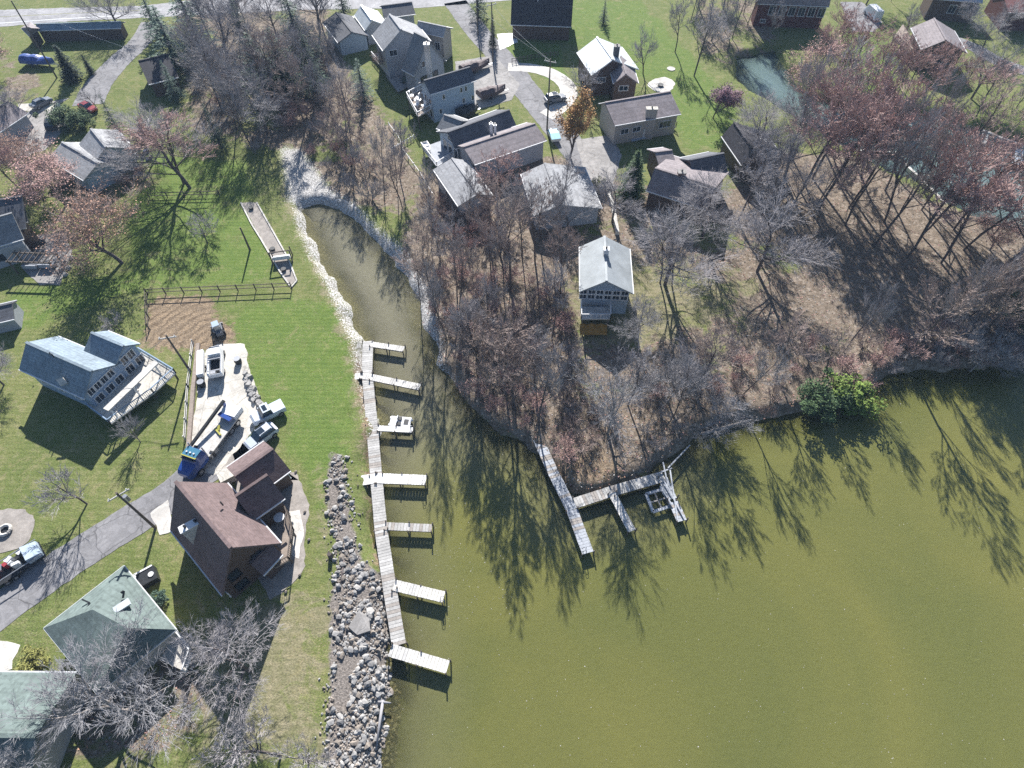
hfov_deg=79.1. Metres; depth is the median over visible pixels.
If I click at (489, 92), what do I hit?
covered boat
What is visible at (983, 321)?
bare shrub
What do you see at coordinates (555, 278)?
bare tree
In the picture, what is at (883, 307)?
bare tree
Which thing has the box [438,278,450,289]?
bare shrub
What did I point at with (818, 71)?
bare tree
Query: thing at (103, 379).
window
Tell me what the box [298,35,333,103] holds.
pine tree
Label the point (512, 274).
bare shrub
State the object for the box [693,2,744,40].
bare tree
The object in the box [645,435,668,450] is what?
bare shrub
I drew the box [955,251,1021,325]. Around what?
bare tree
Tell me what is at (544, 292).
bare shrub
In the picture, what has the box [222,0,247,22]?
bare tree
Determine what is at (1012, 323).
bare shrub
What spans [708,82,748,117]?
purple tree
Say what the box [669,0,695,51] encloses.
bare tree
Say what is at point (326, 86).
bare tree
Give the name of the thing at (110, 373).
window
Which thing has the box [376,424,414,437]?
finger dock
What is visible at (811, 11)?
window
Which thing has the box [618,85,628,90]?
window
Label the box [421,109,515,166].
long roof house
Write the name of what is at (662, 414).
bare shrub
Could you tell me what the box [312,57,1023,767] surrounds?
lake
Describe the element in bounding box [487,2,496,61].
utility pole
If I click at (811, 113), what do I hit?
bare tree
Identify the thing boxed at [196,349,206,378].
white trailer
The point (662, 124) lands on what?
window
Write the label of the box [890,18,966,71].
brown gable house
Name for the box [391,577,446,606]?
finger dock
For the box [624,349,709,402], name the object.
bare tree
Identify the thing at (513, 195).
bare tree
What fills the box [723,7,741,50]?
bare tree
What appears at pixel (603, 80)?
window
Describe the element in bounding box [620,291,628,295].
window
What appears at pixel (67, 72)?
cypress tree
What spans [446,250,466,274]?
bare shrub
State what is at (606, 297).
window
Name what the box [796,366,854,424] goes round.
green bush
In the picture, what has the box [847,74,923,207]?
reddish tree
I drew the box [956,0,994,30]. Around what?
bare tree
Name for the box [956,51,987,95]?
reddish tree
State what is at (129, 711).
bare tree
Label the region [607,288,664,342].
bare tree
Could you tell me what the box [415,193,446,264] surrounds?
bare tree
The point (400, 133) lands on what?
bare tree
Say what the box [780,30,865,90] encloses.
tree
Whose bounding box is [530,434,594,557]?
pier
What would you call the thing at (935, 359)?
bare shrub
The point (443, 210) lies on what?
bare shrub
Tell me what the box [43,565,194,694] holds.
green roof house
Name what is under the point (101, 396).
window
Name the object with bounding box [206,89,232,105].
bare shrub
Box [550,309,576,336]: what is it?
bare shrub
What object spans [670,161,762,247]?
bare tree
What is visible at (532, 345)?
bare shrub
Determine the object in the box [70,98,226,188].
bare tree
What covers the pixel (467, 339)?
bare tree
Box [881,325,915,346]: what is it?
bare shrub
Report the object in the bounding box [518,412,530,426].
bare shrub
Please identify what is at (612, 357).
fallen leaves
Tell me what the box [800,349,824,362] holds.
bare shrub
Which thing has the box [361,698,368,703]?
riprap rock
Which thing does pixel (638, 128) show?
window
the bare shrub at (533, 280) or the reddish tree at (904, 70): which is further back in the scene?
the reddish tree at (904, 70)
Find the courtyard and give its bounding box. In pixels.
[575,136,621,185]
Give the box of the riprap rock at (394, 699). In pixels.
[391,695,397,703]
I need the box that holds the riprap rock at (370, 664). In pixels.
[367,660,373,666]
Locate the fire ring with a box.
[0,523,12,536]
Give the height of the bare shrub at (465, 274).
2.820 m
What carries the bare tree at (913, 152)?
on the ground
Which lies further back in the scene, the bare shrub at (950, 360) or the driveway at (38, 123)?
the driveway at (38, 123)
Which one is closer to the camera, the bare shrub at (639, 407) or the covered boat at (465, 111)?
the bare shrub at (639, 407)
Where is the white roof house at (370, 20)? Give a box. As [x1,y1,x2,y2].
[354,5,383,44]
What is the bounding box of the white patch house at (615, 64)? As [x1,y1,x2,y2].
[576,37,638,99]
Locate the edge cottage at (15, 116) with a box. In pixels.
[0,101,33,143]
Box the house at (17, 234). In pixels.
[0,195,39,268]
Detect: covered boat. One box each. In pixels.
[18,53,57,66]
[455,103,479,118]
[458,58,491,73]
[476,84,507,99]
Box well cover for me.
[667,66,674,70]
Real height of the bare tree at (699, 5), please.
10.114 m
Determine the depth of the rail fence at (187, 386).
81.95 m
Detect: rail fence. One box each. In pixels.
[143,288,149,329]
[145,282,291,293]
[146,190,219,197]
[182,339,194,439]
[402,147,432,195]
[512,51,558,61]
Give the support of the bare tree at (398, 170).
on the ground
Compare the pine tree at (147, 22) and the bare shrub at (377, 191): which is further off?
the pine tree at (147, 22)
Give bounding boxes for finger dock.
[350,370,422,394]
[357,471,427,489]
[369,340,406,356]
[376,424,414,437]
[383,520,433,536]
[386,642,451,676]
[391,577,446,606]
[605,490,636,536]
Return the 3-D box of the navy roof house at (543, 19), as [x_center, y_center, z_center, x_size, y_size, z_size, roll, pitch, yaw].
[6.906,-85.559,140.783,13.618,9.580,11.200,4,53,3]
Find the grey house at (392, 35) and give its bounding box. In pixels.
[371,14,452,77]
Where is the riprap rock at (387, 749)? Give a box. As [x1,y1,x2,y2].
[385,746,389,753]
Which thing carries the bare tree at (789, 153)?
on the ground
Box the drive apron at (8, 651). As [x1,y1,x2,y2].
[0,641,19,670]
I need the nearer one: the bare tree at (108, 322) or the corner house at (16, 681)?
the corner house at (16, 681)
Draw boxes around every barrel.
[197,379,205,387]
[233,356,241,364]
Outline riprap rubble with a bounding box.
[309,454,405,767]
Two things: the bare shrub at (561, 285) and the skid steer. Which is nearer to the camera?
the skid steer
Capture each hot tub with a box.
[133,565,160,588]
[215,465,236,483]
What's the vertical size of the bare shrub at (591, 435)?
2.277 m
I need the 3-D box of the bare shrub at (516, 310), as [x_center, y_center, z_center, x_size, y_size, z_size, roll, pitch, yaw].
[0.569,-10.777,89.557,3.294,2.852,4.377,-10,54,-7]
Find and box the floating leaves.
[407,384,1023,767]
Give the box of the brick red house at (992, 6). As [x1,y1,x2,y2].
[984,0,1023,30]
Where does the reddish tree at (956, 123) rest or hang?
on the ground
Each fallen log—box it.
[340,560,344,589]
[375,700,384,749]
[701,419,751,435]
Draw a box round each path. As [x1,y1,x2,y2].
[242,202,295,284]
[959,37,1023,74]
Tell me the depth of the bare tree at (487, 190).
93.16 m
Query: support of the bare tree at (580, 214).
on the ground
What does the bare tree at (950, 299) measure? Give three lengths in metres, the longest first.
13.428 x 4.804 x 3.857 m
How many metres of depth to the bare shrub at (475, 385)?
81.45 m
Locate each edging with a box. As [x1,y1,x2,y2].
[240,202,289,285]
[256,202,297,287]
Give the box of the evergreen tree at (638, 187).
[613,149,648,205]
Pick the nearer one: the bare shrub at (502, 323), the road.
the bare shrub at (502, 323)
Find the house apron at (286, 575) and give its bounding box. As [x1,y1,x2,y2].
[222,443,309,599]
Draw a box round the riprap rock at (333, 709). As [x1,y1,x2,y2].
[330,706,335,714]
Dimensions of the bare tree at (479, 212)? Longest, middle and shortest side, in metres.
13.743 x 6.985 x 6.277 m
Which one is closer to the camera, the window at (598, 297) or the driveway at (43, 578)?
the driveway at (43, 578)
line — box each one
[3,10,139,16]
[6,15,130,22]
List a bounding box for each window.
[0,254,7,261]
[87,386,96,397]
[92,380,103,391]
[93,391,106,404]
[98,374,109,384]
[104,382,116,394]
[105,368,116,378]
[113,373,125,385]
[119,354,130,366]
[124,362,135,374]
[125,348,136,359]
[133,353,145,365]
[227,568,243,582]
[234,577,250,591]
[250,548,262,558]
[389,49,397,56]
[435,42,440,50]
[443,138,447,150]
[448,142,452,154]
[453,147,457,158]
[579,294,586,298]
[587,289,595,294]
[587,295,594,299]
[595,295,603,299]
[596,77,605,83]
[596,290,603,294]
[603,295,611,299]
[604,290,612,294]
[611,296,619,300]
[612,290,620,295]
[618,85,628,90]
[619,296,627,300]
[620,128,628,134]
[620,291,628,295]
[632,126,640,132]
[658,119,671,128]
[767,6,776,15]
[777,6,786,15]
[787,7,796,15]
[796,7,806,16]
[806,7,816,16]
[816,8,826,17]
[935,55,943,63]
[946,4,957,13]
[957,5,968,14]
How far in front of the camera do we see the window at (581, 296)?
88.43 m
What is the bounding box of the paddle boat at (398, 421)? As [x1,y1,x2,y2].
[388,415,412,427]
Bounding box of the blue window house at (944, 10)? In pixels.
[919,0,982,22]
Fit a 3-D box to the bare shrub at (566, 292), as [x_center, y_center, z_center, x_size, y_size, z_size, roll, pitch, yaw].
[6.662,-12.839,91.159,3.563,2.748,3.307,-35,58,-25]
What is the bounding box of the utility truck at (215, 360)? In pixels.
[206,345,225,378]
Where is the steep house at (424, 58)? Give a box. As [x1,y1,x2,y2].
[386,31,446,92]
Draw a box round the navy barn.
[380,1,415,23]
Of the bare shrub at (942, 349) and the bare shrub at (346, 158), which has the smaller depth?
the bare shrub at (942, 349)
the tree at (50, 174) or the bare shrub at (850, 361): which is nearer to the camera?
the bare shrub at (850, 361)
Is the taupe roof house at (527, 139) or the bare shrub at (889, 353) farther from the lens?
the taupe roof house at (527, 139)
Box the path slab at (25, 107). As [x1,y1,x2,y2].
[18,103,59,110]
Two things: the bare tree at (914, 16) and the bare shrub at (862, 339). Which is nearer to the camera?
the bare shrub at (862, 339)
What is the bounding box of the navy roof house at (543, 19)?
[511,0,572,40]
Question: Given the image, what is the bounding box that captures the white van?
[863,4,883,20]
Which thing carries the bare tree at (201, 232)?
on the ground
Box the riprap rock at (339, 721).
[336,719,343,724]
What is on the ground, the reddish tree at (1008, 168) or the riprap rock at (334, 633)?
the reddish tree at (1008, 168)
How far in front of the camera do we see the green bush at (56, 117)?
118.16 m
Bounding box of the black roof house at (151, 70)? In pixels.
[138,53,181,96]
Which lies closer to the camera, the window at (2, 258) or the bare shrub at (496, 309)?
the bare shrub at (496, 309)
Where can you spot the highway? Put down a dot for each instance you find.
(56, 15)
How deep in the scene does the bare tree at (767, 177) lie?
95.37 m
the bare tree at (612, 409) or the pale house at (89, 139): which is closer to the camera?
the bare tree at (612, 409)
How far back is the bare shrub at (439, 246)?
96.70 m
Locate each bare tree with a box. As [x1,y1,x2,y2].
[0,85,33,108]
[0,342,17,385]
[0,590,209,767]
[0,731,71,767]
[21,462,88,517]
[63,0,138,20]
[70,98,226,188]
[72,86,102,105]
[98,309,121,330]
[100,93,176,149]
[112,411,144,441]
[160,8,214,90]
[165,596,287,757]
[166,14,208,64]
[170,34,239,100]
[172,0,257,61]
[173,0,212,41]
[176,20,231,111]
[187,209,218,243]
[191,0,244,37]
[191,704,281,767]
[207,74,251,147]
[208,50,248,129]
[210,13,318,86]
[213,54,291,133]
[214,0,252,41]
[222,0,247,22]
[237,24,291,108]
[238,0,299,35]
[251,2,323,70]
[259,46,307,127]
[262,732,339,767]
[272,0,335,29]
[284,38,320,108]
[288,9,317,65]
[290,0,332,49]
[305,53,371,117]
[307,18,333,87]
[309,98,346,152]
[323,78,363,131]
[325,103,369,168]
[347,139,370,189]
[369,115,396,186]
[371,153,407,207]
[383,136,406,191]
[390,118,417,177]
[390,216,434,301]
[404,248,430,304]
[413,258,446,340]
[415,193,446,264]
[417,153,437,216]
[425,205,478,284]
[438,228,480,317]
[440,290,495,371]
[443,294,485,355]
[447,306,504,378]
[459,157,486,237]
[461,192,506,264]
[465,321,541,409]
[470,272,507,324]
[473,194,541,291]
[474,167,523,226]
[474,300,546,382]
[482,219,515,299]
[484,338,527,409]
[489,176,539,252]
[499,175,537,259]
[506,182,560,261]
[514,175,566,239]
[520,323,562,382]
[527,339,566,426]
[536,255,573,339]
[540,184,593,229]
[542,221,587,298]
[548,183,573,253]
[549,151,585,191]
[560,62,603,101]
[561,342,657,466]
[578,161,646,222]
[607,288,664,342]
[617,334,660,405]
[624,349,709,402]
[625,191,737,303]
[630,24,658,73]
[646,216,681,282]
[659,352,716,417]
[663,221,698,285]
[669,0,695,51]
[669,331,727,385]
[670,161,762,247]
[685,0,734,75]
[690,0,705,32]
[691,382,763,452]
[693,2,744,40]
[693,319,751,393]
[712,178,841,282]
[721,0,737,14]
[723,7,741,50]
[729,85,817,162]
[730,0,757,38]
[734,145,790,219]
[735,88,856,178]
[741,140,783,203]
[743,343,793,394]
[747,0,763,25]
[762,308,817,373]
[765,0,788,41]
[771,146,838,218]
[772,132,804,193]
[783,45,840,157]
[791,99,819,157]
[813,325,856,377]
[814,35,876,144]
[815,156,857,206]
[834,125,928,225]
[843,277,900,352]
[851,51,903,165]
[873,108,990,246]
[883,104,952,221]
[884,77,945,190]
[897,60,972,176]
[906,1,927,30]
[907,266,1002,354]
[924,68,1023,192]
[939,269,988,321]
[950,315,1023,378]
[951,251,1023,349]
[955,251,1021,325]
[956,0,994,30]
[963,168,1023,250]
[965,36,1023,98]
[969,11,1010,48]
[969,243,1023,317]
[971,260,1023,336]
[987,339,1023,369]
[990,0,1023,31]
[992,165,1023,236]
[995,244,1023,308]
[1006,273,1023,322]
[1016,84,1023,106]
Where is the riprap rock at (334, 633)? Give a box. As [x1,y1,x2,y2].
[332,631,338,636]
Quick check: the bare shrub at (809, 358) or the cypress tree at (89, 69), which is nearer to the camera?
the bare shrub at (809, 358)
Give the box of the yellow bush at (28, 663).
[9,644,51,670]
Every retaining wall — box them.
[186,343,200,446]
[605,190,618,234]
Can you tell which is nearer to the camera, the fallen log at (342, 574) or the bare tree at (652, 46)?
the fallen log at (342, 574)
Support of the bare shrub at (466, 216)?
on the ground
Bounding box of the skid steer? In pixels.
[210,320,225,337]
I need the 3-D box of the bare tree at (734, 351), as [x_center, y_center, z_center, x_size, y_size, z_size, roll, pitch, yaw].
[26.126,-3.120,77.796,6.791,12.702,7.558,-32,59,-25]
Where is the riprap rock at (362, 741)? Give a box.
[358,739,365,744]
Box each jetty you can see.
[978,132,988,144]
[1009,148,1023,166]
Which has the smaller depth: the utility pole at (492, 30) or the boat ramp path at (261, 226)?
the boat ramp path at (261, 226)
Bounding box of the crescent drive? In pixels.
[508,63,576,118]
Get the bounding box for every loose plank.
[659,486,672,504]
[662,462,668,485]
[663,481,684,517]
[668,444,689,468]
[669,470,678,521]
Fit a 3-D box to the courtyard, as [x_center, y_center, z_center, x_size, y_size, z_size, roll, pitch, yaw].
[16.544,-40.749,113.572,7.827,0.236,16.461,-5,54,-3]
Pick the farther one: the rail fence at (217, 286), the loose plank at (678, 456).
the rail fence at (217, 286)
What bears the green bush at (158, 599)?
on the ground
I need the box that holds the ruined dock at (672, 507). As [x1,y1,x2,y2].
[657,473,688,525]
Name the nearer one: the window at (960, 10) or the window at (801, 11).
the window at (801, 11)
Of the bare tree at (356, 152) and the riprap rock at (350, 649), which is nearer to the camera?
the riprap rock at (350, 649)
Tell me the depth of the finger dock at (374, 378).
83.79 m
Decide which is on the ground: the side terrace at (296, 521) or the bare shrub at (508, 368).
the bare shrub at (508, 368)
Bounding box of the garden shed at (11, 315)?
[0,300,23,332]
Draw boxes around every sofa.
[21,263,39,269]
[37,262,56,268]
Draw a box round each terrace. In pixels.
[22,233,71,285]
[289,510,303,558]
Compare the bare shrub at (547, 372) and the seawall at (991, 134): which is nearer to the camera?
the bare shrub at (547, 372)
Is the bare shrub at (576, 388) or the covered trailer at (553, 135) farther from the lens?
the covered trailer at (553, 135)
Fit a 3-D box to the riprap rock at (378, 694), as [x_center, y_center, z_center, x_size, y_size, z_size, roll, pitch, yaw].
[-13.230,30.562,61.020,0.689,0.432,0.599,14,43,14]
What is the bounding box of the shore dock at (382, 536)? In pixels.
[360,339,408,650]
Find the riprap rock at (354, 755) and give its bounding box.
[351,751,356,758]
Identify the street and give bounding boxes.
[444,0,615,191]
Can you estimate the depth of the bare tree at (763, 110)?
105.14 m
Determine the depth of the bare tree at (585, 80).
121.96 m
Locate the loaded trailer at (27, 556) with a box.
[0,539,45,585]
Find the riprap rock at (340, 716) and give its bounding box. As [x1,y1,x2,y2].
[337,713,343,718]
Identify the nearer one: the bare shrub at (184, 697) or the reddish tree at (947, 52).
the bare shrub at (184, 697)
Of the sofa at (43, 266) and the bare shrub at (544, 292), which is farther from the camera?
the sofa at (43, 266)
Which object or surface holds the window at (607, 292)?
in the white cottage at (606, 287)
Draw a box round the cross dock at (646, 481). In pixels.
[572,470,665,508]
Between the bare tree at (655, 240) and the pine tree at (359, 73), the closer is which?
the bare tree at (655, 240)
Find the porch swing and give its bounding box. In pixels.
[268,246,292,264]
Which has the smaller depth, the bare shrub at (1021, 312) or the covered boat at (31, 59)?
the bare shrub at (1021, 312)
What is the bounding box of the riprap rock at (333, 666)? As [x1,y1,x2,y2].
[330,664,336,669]
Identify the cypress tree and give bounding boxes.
[51,44,85,84]
[81,55,96,74]
[488,14,497,47]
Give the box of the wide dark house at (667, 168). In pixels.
[646,147,728,223]
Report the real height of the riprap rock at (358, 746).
0.426 m
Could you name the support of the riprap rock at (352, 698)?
on the riprap rubble
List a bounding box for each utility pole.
[11,0,57,77]
[108,488,156,528]
[158,335,191,371]
[239,227,250,250]
[476,0,478,34]
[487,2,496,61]
[544,59,555,129]
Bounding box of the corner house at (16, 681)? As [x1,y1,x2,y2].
[0,671,89,767]
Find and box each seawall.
[904,165,943,200]
[982,129,1023,148]
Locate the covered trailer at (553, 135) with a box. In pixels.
[548,128,560,141]
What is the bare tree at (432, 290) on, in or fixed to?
on the ground
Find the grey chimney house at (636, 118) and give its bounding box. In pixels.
[598,91,680,143]
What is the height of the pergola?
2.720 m
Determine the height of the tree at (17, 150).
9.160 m
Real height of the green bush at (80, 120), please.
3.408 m
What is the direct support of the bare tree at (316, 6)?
on the ground
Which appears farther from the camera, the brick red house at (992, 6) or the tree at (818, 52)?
the brick red house at (992, 6)
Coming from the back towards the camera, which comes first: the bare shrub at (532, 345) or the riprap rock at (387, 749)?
the bare shrub at (532, 345)
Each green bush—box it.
[32,101,79,132]
[64,107,96,129]
[151,589,168,605]
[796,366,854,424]
[823,372,887,420]
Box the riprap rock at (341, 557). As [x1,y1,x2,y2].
[339,554,344,560]
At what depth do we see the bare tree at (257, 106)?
110.25 m
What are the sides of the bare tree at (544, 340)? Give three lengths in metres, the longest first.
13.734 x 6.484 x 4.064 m
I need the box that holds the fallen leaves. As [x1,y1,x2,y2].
[4,5,1021,749]
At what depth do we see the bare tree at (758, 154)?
99.45 m
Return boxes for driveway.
[0,470,218,630]
[1,98,68,161]
[497,33,517,49]
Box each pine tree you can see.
[99,96,122,129]
[136,0,168,43]
[148,5,195,75]
[159,60,185,103]
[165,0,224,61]
[201,103,231,153]
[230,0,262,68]
[237,32,295,114]
[264,27,310,103]
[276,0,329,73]
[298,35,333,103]
[333,0,351,14]
[351,58,376,102]
[467,0,489,22]
[596,1,608,26]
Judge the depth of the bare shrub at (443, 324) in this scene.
87.82 m
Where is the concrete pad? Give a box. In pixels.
[192,343,257,474]
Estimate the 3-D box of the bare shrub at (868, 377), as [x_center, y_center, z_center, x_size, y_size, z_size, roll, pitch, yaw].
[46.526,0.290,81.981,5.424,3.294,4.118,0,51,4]
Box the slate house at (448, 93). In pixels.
[406,66,476,128]
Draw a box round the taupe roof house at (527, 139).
[457,122,546,179]
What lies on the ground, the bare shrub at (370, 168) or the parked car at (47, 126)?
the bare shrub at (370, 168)
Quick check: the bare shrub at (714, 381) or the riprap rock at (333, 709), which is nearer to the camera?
the riprap rock at (333, 709)
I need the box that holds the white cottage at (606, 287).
[579,236,633,326]
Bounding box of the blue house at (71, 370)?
[19,330,178,428]
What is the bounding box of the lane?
[72,21,162,105]
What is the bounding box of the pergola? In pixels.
[5,250,64,273]
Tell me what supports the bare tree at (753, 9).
on the ground
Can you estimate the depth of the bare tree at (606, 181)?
98.45 m
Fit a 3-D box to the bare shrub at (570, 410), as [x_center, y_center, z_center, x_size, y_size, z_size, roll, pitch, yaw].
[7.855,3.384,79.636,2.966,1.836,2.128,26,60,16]
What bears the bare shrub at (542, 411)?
on the ground
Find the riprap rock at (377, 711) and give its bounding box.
[373,708,379,714]
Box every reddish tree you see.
[0,140,22,187]
[106,105,219,184]
[473,145,530,204]
[784,68,899,187]
[791,42,888,178]
[802,92,905,209]
[815,0,861,65]
[818,20,850,56]
[839,37,880,86]
[839,58,956,182]
[841,12,897,73]
[847,31,874,48]
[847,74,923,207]
[867,33,912,92]
[874,25,922,86]
[893,52,922,91]
[901,36,939,84]
[903,42,939,94]
[906,126,1023,257]
[918,142,1023,263]
[921,94,987,209]
[925,54,956,103]
[925,131,1021,232]
[931,35,970,88]
[953,124,1023,229]
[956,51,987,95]
[963,55,1023,116]
[979,170,1023,271]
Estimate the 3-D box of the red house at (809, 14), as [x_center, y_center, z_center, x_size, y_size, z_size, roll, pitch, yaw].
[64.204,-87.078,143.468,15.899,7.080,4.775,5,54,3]
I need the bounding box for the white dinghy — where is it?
[421,141,430,152]
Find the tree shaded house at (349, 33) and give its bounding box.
[322,11,368,55]
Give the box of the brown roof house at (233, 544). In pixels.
[169,441,295,598]
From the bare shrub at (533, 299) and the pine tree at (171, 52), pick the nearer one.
the bare shrub at (533, 299)
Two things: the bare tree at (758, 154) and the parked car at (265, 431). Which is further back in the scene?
the bare tree at (758, 154)
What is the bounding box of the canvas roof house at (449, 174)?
[434,157,491,219]
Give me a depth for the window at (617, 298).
88.28 m
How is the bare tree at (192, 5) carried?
on the ground
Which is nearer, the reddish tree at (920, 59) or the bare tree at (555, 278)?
the bare tree at (555, 278)
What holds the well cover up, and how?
on the ground
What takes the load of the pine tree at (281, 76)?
on the ground
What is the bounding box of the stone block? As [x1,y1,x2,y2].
[248,391,255,397]
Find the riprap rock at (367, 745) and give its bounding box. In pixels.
[364,742,370,749]
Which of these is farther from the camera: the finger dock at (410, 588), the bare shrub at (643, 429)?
the bare shrub at (643, 429)
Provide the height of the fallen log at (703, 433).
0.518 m
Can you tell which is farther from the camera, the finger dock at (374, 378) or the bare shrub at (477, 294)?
the bare shrub at (477, 294)
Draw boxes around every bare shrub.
[57,178,68,188]
[84,716,103,732]
[110,174,131,185]
[131,164,147,177]
[141,739,154,752]
[176,688,193,715]
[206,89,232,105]
[220,96,240,114]
[224,105,246,124]
[244,140,259,152]
[265,95,284,105]
[273,92,296,114]
[278,107,299,129]
[294,98,314,116]
[304,114,327,133]
[304,143,316,155]
[311,52,323,64]
[311,54,332,71]
[314,88,332,104]
[319,153,331,167]
[326,138,344,151]
[333,120,352,138]
[336,147,364,165]
[340,168,355,189]
[353,178,387,199]
[357,158,378,172]
[369,48,385,65]
[416,187,439,209]
[425,299,442,313]
[427,265,450,278]
[430,194,452,215]
[430,239,446,258]
[432,219,450,236]
[434,317,454,330]
[435,190,447,202]
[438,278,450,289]
[440,291,457,306]
[441,302,457,317]
[445,223,464,238]
[446,202,463,220]
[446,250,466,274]
[452,348,464,360]
[454,264,471,283]
[455,373,494,396]
[456,219,478,234]
[460,357,473,371]
[461,212,476,220]
[462,235,477,248]
[468,284,483,299]
[470,231,495,244]
[475,265,504,287]
[478,366,498,381]
[481,393,510,413]
[486,298,498,311]
[489,287,502,299]
[494,316,510,330]
[495,364,519,383]
[498,265,524,281]
[498,380,524,396]
[506,298,527,317]
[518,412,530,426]
[519,365,537,382]
[520,384,546,414]
[522,311,544,328]
[522,334,544,356]
[525,272,537,285]
[527,289,547,308]
[532,284,553,299]
[536,404,547,420]
[538,304,554,319]
[539,363,556,380]
[545,337,559,351]
[548,426,559,438]
[549,430,583,467]
[550,286,569,303]
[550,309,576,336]
[551,380,576,406]
[552,278,567,289]
[559,337,588,355]
[559,349,581,373]
[561,306,576,321]
[563,403,583,415]
[563,413,582,430]
[567,373,584,392]
[569,430,597,455]
[574,427,588,435]
[580,389,600,410]
[584,402,601,418]
[584,421,603,440]
[592,176,605,192]
[598,399,625,429]
[635,399,644,409]
[637,419,654,435]
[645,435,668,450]
[647,383,668,400]
[651,398,673,419]
[667,413,692,431]
[692,387,706,399]
[706,370,725,394]
[726,334,740,349]
[729,346,757,369]
[729,377,750,396]
[730,372,739,380]
[758,350,767,357]
[759,405,777,417]
[761,379,784,402]
[771,371,792,381]
[774,329,793,344]
[788,363,803,374]
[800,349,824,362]
[801,331,821,352]
[816,330,849,348]
[825,371,849,387]
[828,352,866,373]
[851,373,883,397]
[853,323,884,347]
[866,351,890,368]
[871,337,903,359]
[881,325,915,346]
[884,357,903,373]
[889,339,917,359]
[902,324,926,341]
[905,336,931,359]
[915,316,946,349]
[924,340,954,364]
[927,309,967,343]
[935,341,950,353]
[940,351,960,368]
[947,332,983,357]
[966,314,996,330]
[974,329,1002,347]
[990,312,1023,331]
[990,322,1018,341]
[998,290,1023,335]
[1006,329,1023,353]
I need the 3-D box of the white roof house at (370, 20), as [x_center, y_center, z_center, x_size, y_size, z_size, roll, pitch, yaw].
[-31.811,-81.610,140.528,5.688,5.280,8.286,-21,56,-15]
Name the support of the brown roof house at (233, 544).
on the ground
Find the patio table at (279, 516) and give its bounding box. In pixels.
[274,512,284,521]
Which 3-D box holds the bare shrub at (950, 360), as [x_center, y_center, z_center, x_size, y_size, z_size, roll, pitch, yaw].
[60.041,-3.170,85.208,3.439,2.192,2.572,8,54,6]
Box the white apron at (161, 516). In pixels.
[150,500,170,534]
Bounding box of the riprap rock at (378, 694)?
[375,691,381,697]
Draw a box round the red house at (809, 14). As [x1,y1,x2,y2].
[751,0,830,28]
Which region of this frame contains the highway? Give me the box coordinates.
[0,0,506,26]
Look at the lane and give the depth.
133.69 m
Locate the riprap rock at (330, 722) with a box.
[326,719,333,725]
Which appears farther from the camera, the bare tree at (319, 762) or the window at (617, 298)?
the window at (617, 298)
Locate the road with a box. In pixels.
[840,2,881,31]
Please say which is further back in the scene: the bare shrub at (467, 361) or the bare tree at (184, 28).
the bare tree at (184, 28)
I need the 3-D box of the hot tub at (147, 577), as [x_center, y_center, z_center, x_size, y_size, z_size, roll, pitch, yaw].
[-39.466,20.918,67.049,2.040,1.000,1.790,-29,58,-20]
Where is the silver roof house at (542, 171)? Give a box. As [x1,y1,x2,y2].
[520,163,602,229]
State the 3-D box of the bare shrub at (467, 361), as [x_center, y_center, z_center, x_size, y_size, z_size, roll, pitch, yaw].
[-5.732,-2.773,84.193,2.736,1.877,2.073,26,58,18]
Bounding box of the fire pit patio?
[648,77,674,91]
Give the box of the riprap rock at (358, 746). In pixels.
[355,744,361,751]
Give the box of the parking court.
[455,55,518,108]
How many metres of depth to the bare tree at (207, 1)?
134.97 m
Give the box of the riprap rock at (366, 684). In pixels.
[363,680,371,687]
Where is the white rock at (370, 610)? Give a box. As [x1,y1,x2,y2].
[366,607,373,614]
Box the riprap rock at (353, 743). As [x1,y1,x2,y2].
[350,741,356,745]
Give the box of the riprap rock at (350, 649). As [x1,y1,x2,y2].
[348,646,353,652]
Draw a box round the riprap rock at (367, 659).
[364,657,371,662]
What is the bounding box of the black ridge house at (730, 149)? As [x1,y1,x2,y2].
[720,122,782,179]
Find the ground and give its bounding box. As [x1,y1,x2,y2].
[0,0,1023,767]
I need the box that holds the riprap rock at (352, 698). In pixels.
[350,695,355,703]
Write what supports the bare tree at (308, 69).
on the ground
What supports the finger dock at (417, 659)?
on the lake
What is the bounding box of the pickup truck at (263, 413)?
[249,399,286,425]
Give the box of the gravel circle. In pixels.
[0,508,34,552]
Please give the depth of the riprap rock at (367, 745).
57.91 m
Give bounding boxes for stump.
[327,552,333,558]
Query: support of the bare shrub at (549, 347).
on the ground
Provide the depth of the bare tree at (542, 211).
91.34 m
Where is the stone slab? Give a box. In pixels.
[348,611,370,634]
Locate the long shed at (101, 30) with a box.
[36,21,127,41]
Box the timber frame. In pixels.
[645,488,669,513]
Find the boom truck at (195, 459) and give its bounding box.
[178,400,243,479]
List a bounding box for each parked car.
[28,96,52,109]
[43,118,57,130]
[77,100,97,113]
[243,422,278,449]
[544,91,566,104]
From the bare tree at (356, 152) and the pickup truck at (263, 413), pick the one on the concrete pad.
the pickup truck at (263, 413)
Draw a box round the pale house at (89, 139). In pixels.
[49,128,138,192]
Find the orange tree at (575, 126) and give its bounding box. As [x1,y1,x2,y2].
[553,84,597,155]
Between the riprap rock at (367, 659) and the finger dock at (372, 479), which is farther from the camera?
the finger dock at (372, 479)

